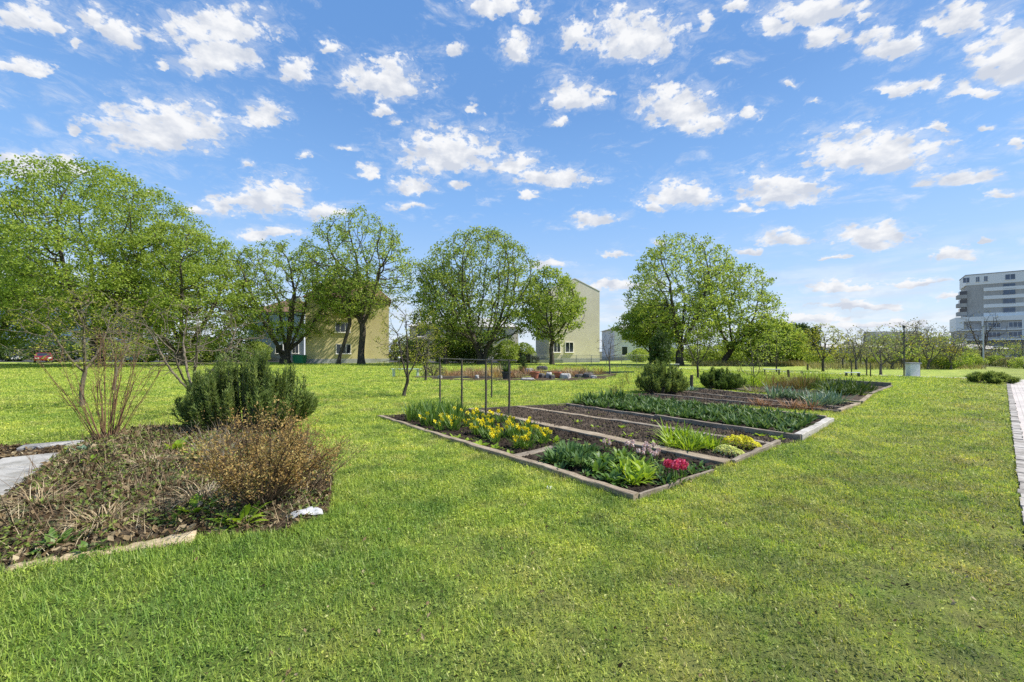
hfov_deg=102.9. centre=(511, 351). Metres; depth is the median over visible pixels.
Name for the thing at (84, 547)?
weed
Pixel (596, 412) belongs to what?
soil clods
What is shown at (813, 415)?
tulip plant
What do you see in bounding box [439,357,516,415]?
trellis frame
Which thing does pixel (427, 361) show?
young tree
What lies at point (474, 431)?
daffodil
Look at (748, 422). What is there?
tulip plant
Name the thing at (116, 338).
house
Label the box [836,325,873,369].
scrub tree
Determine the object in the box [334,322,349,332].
window
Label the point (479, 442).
weed
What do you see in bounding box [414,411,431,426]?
daffodil
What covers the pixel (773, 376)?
rusty grass
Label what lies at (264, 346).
hedge shrub
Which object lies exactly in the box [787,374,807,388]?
rusty grass
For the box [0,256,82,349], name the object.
broadleaf tree
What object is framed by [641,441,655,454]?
hyacinth
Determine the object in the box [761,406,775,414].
tulip plant
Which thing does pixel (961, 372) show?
verge
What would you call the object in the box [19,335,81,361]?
hedge shrub
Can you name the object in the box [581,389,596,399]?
kale plant
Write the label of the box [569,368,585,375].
dry perennial
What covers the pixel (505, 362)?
dark shrub
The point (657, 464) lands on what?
plant
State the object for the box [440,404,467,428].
leaf clump
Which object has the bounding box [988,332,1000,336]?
window
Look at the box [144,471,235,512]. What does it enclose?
straw tuft
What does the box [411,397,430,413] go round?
leaf clump
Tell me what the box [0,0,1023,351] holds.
sky
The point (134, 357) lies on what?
parked car
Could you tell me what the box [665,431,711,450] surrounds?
lily clump
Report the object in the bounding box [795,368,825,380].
grass tuft
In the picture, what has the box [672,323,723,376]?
young tree
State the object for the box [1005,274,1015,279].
window
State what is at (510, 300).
broadleaf tree
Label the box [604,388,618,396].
kale plant
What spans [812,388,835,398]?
leek plant
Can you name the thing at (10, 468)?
stone path
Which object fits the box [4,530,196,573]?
log edging
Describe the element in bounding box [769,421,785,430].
tulip plant
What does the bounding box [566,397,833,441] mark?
garden bed
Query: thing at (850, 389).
leafy bush
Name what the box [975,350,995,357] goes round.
hedge shrub
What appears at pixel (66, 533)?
weed
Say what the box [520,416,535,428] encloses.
daffodil
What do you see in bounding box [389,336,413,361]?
understorey shrub
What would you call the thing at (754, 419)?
tulip plant
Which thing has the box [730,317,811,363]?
broadleaf tree
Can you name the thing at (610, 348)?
bare tree
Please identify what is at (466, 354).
understorey shrub
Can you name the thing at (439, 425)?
daffodil
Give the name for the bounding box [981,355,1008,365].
hedge shrub
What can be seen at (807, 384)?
leafy bush
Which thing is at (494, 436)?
daffodil
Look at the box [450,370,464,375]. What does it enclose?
dry perennial
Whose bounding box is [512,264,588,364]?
broadleaf tree
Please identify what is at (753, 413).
tulip plant
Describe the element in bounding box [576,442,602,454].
sage plant
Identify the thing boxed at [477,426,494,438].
daffodil
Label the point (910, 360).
hedge shrub
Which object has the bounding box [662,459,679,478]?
hyacinth
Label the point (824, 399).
leek plant
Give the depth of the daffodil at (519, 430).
7.52 m
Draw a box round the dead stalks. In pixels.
[618,372,627,388]
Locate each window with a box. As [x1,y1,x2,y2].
[275,344,282,353]
[292,344,298,353]
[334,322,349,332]
[336,344,350,353]
[553,343,560,351]
[565,342,573,351]
[621,346,627,355]
[963,277,969,282]
[988,322,1000,327]
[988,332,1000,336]
[1003,283,1014,288]
[1003,289,1014,294]
[1003,298,1014,303]
[1003,307,1014,312]
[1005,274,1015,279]
[1008,322,1021,327]
[1008,331,1021,336]
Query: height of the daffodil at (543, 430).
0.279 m
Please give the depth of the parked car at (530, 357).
55.62 m
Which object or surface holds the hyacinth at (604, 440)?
on the garden bed at (629, 491)
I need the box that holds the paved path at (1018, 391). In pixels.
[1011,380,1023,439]
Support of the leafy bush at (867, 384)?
on the garden bed at (883, 385)
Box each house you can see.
[0,294,203,358]
[248,296,304,360]
[302,282,390,363]
[408,314,517,359]
[536,278,599,362]
[600,324,677,359]
[821,343,870,353]
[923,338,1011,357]
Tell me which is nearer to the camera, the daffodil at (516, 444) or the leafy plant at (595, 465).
the leafy plant at (595, 465)
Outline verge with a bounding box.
[536,360,1023,379]
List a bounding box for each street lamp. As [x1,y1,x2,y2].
[902,325,905,375]
[981,325,990,366]
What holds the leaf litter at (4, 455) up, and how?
on the soil strip
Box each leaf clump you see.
[401,402,420,421]
[403,400,423,411]
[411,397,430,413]
[411,404,424,419]
[413,403,429,420]
[419,399,444,425]
[422,397,438,410]
[426,401,439,417]
[434,398,455,416]
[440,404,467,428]
[446,398,470,417]
[454,401,465,412]
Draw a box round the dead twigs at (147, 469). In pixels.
[0,405,340,563]
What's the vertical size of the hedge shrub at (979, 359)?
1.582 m
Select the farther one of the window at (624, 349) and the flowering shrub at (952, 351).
the window at (624, 349)
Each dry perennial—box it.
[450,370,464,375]
[465,368,484,377]
[487,366,501,376]
[510,369,526,376]
[513,369,525,377]
[520,365,536,375]
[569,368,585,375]
[579,367,595,373]
[589,365,606,373]
[728,427,749,435]
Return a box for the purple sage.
[741,385,764,392]
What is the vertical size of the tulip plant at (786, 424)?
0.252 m
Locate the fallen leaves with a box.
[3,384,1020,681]
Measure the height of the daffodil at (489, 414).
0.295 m
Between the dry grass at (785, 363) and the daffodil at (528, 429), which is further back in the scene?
the dry grass at (785, 363)
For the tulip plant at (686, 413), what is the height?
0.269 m
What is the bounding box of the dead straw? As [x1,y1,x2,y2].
[0,420,338,564]
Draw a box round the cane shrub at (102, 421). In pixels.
[28,305,168,438]
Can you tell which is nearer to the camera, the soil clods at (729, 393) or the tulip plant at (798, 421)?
the tulip plant at (798, 421)
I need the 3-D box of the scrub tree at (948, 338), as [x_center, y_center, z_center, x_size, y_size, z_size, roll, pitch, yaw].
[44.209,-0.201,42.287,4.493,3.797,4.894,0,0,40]
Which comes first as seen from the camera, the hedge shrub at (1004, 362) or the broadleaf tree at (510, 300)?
the hedge shrub at (1004, 362)
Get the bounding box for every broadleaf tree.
[0,153,221,365]
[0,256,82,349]
[57,216,265,364]
[207,236,352,363]
[287,203,418,363]
[310,261,385,363]
[407,258,489,363]
[409,224,552,363]
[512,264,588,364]
[608,299,687,364]
[619,231,747,365]
[678,258,791,363]
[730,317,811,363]
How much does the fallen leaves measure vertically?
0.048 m
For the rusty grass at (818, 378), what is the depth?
17.93 m
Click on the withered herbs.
(155, 511)
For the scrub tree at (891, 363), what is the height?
3.656 m
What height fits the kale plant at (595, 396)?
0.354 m
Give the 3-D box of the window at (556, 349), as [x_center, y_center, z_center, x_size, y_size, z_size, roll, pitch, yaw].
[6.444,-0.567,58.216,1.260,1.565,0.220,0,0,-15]
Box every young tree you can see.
[0,285,152,407]
[67,298,156,389]
[373,301,444,395]
[403,323,450,380]
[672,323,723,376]
[733,336,771,385]
[756,328,797,371]
[794,323,853,370]
[857,333,902,374]
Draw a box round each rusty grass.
[753,374,786,388]
[763,371,794,387]
[778,374,798,387]
[784,369,815,389]
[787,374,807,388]
[809,372,826,381]
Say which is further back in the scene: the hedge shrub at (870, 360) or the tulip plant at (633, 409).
the hedge shrub at (870, 360)
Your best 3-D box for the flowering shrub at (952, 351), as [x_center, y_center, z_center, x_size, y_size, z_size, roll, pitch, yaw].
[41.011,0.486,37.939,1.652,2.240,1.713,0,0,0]
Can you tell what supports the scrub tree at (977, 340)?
on the verge
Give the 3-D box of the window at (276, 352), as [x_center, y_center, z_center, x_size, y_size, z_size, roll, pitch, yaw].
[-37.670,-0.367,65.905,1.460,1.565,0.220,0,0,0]
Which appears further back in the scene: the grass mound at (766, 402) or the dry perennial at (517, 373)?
the dry perennial at (517, 373)
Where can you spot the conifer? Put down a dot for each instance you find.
(661, 353)
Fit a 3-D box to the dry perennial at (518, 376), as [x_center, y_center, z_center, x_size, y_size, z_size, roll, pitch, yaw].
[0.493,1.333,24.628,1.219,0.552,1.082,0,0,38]
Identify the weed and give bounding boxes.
[25,526,86,555]
[65,443,92,450]
[70,538,109,558]
[75,453,103,467]
[145,510,183,524]
[159,493,224,518]
[162,435,193,449]
[207,500,271,534]
[474,439,488,445]
[491,443,502,447]
[548,435,559,442]
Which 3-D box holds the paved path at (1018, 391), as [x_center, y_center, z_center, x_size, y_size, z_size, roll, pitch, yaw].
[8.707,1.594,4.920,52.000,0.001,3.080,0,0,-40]
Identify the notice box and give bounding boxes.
[905,358,921,376]
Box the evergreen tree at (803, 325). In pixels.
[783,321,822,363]
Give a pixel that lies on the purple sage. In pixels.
(755, 390)
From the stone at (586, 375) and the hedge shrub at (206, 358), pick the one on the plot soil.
the stone at (586, 375)
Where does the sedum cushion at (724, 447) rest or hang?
on the garden bed at (717, 460)
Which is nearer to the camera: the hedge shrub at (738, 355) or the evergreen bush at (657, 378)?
the evergreen bush at (657, 378)
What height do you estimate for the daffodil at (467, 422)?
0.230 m
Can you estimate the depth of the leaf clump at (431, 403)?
10.43 m
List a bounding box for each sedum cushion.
[712,444,744,456]
[721,434,761,449]
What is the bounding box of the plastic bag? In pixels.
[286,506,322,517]
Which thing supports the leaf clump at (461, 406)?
on the garden bed at (629, 491)
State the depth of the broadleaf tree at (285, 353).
49.90 m
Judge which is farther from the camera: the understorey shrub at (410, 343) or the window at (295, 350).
the window at (295, 350)
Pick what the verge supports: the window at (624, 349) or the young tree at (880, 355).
the young tree at (880, 355)
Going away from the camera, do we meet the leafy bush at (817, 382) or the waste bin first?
the leafy bush at (817, 382)
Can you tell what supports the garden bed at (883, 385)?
on the lawn at (910, 634)
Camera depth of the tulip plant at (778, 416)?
8.96 m
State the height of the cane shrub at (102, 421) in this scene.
2.326 m
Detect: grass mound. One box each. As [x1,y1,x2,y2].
[748,397,770,405]
[756,397,775,405]
[769,398,812,410]
[791,400,816,409]
[794,397,824,410]
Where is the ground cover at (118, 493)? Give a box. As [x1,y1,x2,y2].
[0,424,332,563]
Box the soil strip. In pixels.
[0,445,63,457]
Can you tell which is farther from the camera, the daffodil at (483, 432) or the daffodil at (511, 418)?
the daffodil at (511, 418)
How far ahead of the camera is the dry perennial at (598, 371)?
28.84 m
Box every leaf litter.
[0,425,332,567]
[0,442,64,458]
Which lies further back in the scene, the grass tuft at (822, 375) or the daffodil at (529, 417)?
the grass tuft at (822, 375)
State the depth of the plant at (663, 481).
4.89 m
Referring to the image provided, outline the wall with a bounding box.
[500,360,562,362]
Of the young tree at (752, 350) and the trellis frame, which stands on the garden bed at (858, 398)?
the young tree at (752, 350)
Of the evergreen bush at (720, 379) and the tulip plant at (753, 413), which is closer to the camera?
the tulip plant at (753, 413)
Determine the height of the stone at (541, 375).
0.300 m
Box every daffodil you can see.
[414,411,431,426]
[431,417,447,430]
[444,416,462,430]
[455,408,470,420]
[461,418,474,426]
[465,419,484,434]
[468,407,484,416]
[468,409,482,420]
[469,415,481,424]
[474,417,489,428]
[475,420,489,431]
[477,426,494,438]
[481,425,501,438]
[483,409,497,418]
[484,428,506,442]
[485,417,496,426]
[492,409,508,422]
[499,425,510,437]
[503,423,523,437]
[505,413,518,423]
[505,420,517,430]
[507,433,530,448]
[509,421,525,435]
[516,431,537,448]
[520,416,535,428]
[520,418,540,431]
[522,424,542,438]
[534,432,551,443]
[535,424,548,437]
[539,427,556,440]
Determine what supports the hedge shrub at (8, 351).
on the ground at (601, 359)
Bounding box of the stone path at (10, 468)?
[0,452,58,498]
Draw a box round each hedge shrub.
[0,340,42,360]
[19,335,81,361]
[71,337,126,361]
[115,337,165,361]
[145,335,200,361]
[185,335,231,361]
[203,330,259,361]
[235,340,272,361]
[625,348,648,361]
[669,347,683,361]
[683,344,713,361]
[698,345,735,361]
[731,349,762,362]
[802,350,835,364]
[824,353,847,363]
[842,353,865,363]
[868,357,882,362]
[907,352,932,366]
[913,351,943,367]
[925,352,968,368]
[957,352,977,367]
[963,352,988,366]
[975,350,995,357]
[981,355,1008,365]
[993,357,1021,367]
[1006,356,1023,367]
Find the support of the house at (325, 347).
on the lawn at (910, 634)
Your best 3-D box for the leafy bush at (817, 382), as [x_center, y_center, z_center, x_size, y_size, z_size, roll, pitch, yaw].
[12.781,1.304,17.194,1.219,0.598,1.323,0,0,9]
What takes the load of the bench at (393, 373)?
on the lawn at (910, 634)
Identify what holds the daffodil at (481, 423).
on the garden bed at (629, 491)
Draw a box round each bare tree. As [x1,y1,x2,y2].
[104,289,281,386]
[597,334,621,373]
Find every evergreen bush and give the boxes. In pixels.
[634,360,689,393]
[698,366,746,389]
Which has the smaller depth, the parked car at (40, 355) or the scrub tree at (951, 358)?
the scrub tree at (951, 358)
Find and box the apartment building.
[950,270,1023,355]
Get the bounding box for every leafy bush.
[791,376,818,389]
[803,376,822,388]
[808,378,854,393]
[810,381,840,391]
[818,374,846,386]
[823,378,850,388]
[830,384,853,394]
[831,376,858,384]
[837,375,867,387]
[842,383,864,394]
[845,381,875,395]
[846,377,871,389]
[859,381,880,391]
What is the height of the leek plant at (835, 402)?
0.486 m
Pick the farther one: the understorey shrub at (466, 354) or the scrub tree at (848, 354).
the understorey shrub at (466, 354)
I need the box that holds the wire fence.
[560,355,636,363]
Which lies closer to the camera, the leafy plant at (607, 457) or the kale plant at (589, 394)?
the leafy plant at (607, 457)
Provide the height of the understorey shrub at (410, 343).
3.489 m
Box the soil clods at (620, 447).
[384,409,712,491]
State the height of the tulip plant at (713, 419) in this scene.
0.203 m
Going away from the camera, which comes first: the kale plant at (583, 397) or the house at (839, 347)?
the kale plant at (583, 397)
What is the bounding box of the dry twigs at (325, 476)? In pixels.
[298,427,366,492]
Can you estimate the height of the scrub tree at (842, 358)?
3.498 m
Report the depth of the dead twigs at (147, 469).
4.40 m
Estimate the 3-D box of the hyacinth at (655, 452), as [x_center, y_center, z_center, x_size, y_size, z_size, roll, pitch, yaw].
[2.032,1.484,5.771,0.360,0.234,0.350,0,0,-39]
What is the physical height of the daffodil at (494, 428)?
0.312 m
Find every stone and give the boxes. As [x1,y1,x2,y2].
[536,366,547,370]
[538,373,545,377]
[560,373,570,378]
[575,374,583,377]
[583,372,592,377]
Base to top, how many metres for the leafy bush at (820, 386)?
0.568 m
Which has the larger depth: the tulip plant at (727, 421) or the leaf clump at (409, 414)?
the leaf clump at (409, 414)
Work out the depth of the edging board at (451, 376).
24.46 m
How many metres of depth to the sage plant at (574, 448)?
6.14 m
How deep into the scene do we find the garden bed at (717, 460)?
7.44 m
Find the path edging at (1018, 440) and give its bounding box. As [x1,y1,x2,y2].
[1006,382,1023,525]
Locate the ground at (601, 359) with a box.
[0,352,1023,418]
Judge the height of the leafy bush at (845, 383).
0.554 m
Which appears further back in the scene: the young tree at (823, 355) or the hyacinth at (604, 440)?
the young tree at (823, 355)
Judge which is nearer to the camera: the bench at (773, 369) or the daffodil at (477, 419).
the daffodil at (477, 419)
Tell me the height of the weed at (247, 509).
0.251 m
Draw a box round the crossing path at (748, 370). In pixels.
[561,364,961,377]
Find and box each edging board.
[415,376,490,377]
[574,371,633,372]
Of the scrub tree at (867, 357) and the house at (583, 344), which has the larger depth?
the house at (583, 344)
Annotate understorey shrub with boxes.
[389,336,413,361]
[402,339,432,362]
[429,337,463,362]
[449,332,475,362]
[455,332,501,362]
[492,339,520,362]
[509,342,536,362]
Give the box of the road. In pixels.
[0,360,498,362]
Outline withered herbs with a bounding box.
[0,425,333,561]
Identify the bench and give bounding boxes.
[392,369,418,376]
[763,369,780,375]
[844,372,860,376]
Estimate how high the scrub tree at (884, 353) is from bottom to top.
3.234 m
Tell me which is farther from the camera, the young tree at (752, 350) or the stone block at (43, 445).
the young tree at (752, 350)
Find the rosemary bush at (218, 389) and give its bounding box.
[169,342,319,431]
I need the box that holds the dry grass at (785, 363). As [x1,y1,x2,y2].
[691,359,986,369]
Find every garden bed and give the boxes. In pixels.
[378,410,719,500]
[468,405,780,465]
[523,403,798,443]
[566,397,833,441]
[648,388,860,412]
[730,384,872,402]
[769,377,892,393]
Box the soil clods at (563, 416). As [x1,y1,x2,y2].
[483,406,765,458]
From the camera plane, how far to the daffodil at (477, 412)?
9.28 m
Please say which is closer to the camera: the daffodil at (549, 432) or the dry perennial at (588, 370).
the daffodil at (549, 432)
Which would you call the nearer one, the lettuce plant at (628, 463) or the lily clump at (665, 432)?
the lettuce plant at (628, 463)
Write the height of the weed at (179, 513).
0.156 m
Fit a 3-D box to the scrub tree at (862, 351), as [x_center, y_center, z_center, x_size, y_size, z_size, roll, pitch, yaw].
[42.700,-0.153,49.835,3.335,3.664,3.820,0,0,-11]
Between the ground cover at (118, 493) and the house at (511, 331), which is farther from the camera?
the house at (511, 331)
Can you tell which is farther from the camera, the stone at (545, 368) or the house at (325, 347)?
the house at (325, 347)
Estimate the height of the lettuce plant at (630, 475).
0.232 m
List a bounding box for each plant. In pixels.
[533,446,578,465]
[552,438,579,449]
[554,440,590,458]
[554,460,568,469]
[562,450,601,470]
[573,391,588,402]
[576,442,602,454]
[579,398,593,405]
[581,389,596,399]
[584,457,615,476]
[587,398,597,406]
[590,451,613,458]
[591,393,601,400]
[594,453,620,465]
[595,468,628,487]
[598,388,610,396]
[602,464,623,475]
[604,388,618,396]
[609,456,640,472]
[610,447,635,458]
[610,451,640,465]
[611,403,622,409]
[613,476,630,486]
[615,389,628,397]
[616,401,629,410]
[618,463,654,485]
[623,404,639,411]
[624,454,656,470]
[632,461,664,480]
[643,405,653,413]
[650,464,665,475]
[650,471,677,487]
[652,460,670,470]
[654,408,663,414]
[670,410,678,416]
[673,409,688,417]
[676,409,694,418]
[686,386,697,390]
[686,461,707,476]
[688,460,712,470]
[691,409,707,418]
[697,413,709,420]
[706,407,722,418]
[707,413,720,421]
[721,416,737,424]
[725,406,737,413]
[725,414,747,425]
[733,402,745,410]
[738,408,759,415]
[738,414,760,423]
[743,418,757,427]
[745,422,764,428]
[758,410,774,419]
[759,383,792,398]
[759,419,774,429]
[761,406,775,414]
[765,384,789,396]
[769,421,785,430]
[770,407,782,413]
[772,411,791,420]
[772,417,792,427]
[777,424,795,432]
[779,384,796,397]
[785,387,804,398]
[785,420,802,429]
[787,416,808,425]
[788,409,796,418]
[790,386,816,399]
[793,416,816,426]
[794,390,834,405]
[806,389,827,399]
[809,412,821,419]
[810,390,836,404]
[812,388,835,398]
[818,393,844,404]
[822,388,856,403]
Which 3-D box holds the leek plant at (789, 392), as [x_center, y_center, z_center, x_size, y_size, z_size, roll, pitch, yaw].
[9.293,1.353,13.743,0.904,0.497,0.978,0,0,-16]
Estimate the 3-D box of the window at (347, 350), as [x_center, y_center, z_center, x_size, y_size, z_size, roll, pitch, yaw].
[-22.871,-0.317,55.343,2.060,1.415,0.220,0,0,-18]
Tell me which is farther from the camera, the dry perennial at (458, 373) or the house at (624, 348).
the house at (624, 348)
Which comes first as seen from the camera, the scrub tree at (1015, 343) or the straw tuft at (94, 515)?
the straw tuft at (94, 515)
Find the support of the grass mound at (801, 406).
on the garden bed at (842, 409)
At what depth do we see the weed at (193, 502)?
3.95 m
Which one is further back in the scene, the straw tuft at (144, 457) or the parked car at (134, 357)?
the parked car at (134, 357)
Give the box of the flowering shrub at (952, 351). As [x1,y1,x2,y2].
[941,345,962,367]
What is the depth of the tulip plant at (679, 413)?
9.48 m
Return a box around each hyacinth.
[602,438,613,450]
[625,439,635,454]
[635,447,647,459]
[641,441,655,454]
[646,448,663,463]
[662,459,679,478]
[664,459,691,483]
[673,458,691,479]
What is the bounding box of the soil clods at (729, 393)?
[626,389,850,410]
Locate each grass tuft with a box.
[731,368,766,385]
[744,368,775,386]
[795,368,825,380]
[810,370,834,381]
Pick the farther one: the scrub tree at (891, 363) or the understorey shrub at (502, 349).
the understorey shrub at (502, 349)
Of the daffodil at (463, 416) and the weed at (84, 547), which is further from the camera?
the daffodil at (463, 416)
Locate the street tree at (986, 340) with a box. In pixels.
[954,310,1011,356]
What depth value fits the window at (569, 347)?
58.73 m
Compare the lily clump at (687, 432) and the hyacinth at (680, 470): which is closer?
the hyacinth at (680, 470)
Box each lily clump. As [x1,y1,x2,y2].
[647,417,694,439]
[651,427,696,447]
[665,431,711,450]
[669,419,704,439]
[684,430,723,447]
[686,426,715,441]
[686,429,729,448]
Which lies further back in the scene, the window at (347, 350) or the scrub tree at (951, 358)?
the window at (347, 350)
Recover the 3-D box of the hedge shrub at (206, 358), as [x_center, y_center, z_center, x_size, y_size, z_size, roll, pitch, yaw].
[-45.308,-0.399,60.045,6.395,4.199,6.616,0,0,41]
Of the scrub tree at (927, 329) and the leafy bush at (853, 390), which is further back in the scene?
the scrub tree at (927, 329)
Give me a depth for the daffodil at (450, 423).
8.16 m
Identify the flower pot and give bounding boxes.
[501,365,511,378]
[530,371,539,378]
[553,372,561,377]
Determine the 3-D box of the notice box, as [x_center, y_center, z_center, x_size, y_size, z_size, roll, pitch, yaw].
[25.559,1.025,25.962,0.860,1.150,0.430,0,0,0]
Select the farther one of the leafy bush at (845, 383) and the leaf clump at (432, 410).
the leafy bush at (845, 383)
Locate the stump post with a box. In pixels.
[689,375,692,387]
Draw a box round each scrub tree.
[823,333,861,367]
[832,339,862,365]
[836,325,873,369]
[837,330,887,365]
[845,336,877,363]
[856,332,922,368]
[864,339,905,361]
[874,322,925,364]
[883,332,925,365]
[893,317,939,355]
[900,332,957,368]
[905,325,942,352]
[914,332,975,354]
[920,323,955,354]
[926,335,978,369]
[941,340,979,353]
[949,328,984,351]
[974,338,1022,356]
[993,342,1023,358]
[998,335,1023,360]
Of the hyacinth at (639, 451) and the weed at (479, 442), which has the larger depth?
the weed at (479, 442)
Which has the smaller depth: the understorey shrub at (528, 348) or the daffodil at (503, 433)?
the daffodil at (503, 433)
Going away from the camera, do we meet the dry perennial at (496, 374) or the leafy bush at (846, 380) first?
the leafy bush at (846, 380)
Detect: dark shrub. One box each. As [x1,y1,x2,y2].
[418,364,446,375]
[498,359,510,370]
[519,355,527,372]
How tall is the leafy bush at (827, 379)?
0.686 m
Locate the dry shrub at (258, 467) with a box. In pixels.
[176,396,344,506]
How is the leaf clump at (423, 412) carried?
on the garden bed at (629, 491)
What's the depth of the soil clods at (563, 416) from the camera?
8.52 m
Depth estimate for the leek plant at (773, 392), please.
13.52 m
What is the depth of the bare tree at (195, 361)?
10.00 m
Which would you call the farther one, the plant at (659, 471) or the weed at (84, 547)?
the plant at (659, 471)
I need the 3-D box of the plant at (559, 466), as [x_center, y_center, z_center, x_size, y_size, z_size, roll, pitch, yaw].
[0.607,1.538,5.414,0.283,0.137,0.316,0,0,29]
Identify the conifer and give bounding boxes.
[646,328,673,367]
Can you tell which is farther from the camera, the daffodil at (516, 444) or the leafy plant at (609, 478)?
the daffodil at (516, 444)
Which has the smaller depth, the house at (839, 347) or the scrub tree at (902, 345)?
the scrub tree at (902, 345)
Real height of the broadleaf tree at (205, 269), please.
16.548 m
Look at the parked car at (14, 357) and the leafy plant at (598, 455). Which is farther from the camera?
the parked car at (14, 357)
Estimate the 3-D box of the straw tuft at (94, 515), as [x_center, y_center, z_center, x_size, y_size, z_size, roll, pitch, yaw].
[-3.664,1.494,3.637,0.816,0.526,0.886,0,0,0]
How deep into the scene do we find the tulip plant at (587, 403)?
11.52 m
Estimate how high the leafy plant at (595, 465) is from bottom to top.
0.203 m
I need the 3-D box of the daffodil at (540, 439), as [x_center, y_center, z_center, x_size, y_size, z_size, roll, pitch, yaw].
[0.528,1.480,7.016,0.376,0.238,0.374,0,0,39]
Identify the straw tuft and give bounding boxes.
[0,477,89,517]
[39,493,156,546]
[121,448,184,474]
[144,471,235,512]
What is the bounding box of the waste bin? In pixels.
[292,355,306,362]
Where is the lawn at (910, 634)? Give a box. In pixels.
[0,362,1023,681]
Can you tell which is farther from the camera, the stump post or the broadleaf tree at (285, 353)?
the broadleaf tree at (285, 353)
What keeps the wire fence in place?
on the verge
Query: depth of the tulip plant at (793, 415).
9.15 m
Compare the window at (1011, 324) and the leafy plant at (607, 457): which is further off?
the window at (1011, 324)
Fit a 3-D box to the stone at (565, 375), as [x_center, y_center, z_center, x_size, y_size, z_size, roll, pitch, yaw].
[3.141,1.450,24.199,0.690,0.321,0.465,0,0,20]
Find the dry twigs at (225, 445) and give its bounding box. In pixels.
[173,415,256,468]
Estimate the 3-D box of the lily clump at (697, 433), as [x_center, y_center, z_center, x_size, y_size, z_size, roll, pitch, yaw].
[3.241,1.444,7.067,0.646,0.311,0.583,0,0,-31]
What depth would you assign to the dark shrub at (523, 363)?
29.90 m
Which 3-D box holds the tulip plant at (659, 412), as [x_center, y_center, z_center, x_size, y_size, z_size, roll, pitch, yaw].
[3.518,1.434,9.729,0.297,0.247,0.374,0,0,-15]
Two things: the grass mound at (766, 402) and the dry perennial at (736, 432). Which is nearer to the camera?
the dry perennial at (736, 432)
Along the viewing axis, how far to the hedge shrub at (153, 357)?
59.10 m
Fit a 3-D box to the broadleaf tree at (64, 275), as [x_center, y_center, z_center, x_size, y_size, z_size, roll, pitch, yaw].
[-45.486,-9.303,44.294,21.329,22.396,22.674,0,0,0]
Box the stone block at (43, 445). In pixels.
[15,440,83,450]
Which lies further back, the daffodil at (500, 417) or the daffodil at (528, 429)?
the daffodil at (500, 417)
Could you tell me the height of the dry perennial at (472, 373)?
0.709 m
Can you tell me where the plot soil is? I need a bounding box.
[432,371,614,380]
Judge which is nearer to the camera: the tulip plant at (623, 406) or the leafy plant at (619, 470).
the leafy plant at (619, 470)
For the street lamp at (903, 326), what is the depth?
25.45 m
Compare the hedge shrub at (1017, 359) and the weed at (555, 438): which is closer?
the weed at (555, 438)
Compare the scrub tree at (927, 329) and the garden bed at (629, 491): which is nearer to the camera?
the garden bed at (629, 491)
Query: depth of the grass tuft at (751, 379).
18.40 m
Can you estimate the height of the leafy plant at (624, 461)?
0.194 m
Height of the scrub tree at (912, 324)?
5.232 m
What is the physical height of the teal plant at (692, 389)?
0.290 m
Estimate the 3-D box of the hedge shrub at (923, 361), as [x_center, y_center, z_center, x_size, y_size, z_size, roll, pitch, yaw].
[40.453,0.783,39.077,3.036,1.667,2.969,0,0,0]
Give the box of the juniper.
[964,370,1021,383]
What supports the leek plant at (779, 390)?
on the garden bed at (842, 409)
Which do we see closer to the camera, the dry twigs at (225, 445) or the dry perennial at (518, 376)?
the dry twigs at (225, 445)
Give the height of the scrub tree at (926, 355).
3.562 m
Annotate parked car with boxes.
[0,353,22,360]
[34,353,52,362]
[125,356,142,362]
[510,353,539,362]
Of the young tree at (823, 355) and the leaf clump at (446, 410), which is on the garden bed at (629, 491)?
the leaf clump at (446, 410)
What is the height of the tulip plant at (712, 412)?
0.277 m
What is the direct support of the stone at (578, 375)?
on the plot soil
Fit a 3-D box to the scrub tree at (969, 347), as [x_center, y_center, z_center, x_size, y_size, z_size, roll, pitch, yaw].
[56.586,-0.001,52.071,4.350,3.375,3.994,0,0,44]
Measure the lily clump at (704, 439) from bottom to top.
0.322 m
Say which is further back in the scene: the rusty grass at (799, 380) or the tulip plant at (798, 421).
the rusty grass at (799, 380)
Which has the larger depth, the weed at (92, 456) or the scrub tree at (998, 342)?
the scrub tree at (998, 342)
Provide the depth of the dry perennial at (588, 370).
27.97 m
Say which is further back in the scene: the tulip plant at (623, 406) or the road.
the road
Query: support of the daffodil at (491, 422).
on the garden bed at (629, 491)
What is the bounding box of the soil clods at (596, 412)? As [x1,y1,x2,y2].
[526,405,797,443]
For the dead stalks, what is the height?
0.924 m
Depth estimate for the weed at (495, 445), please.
6.73 m

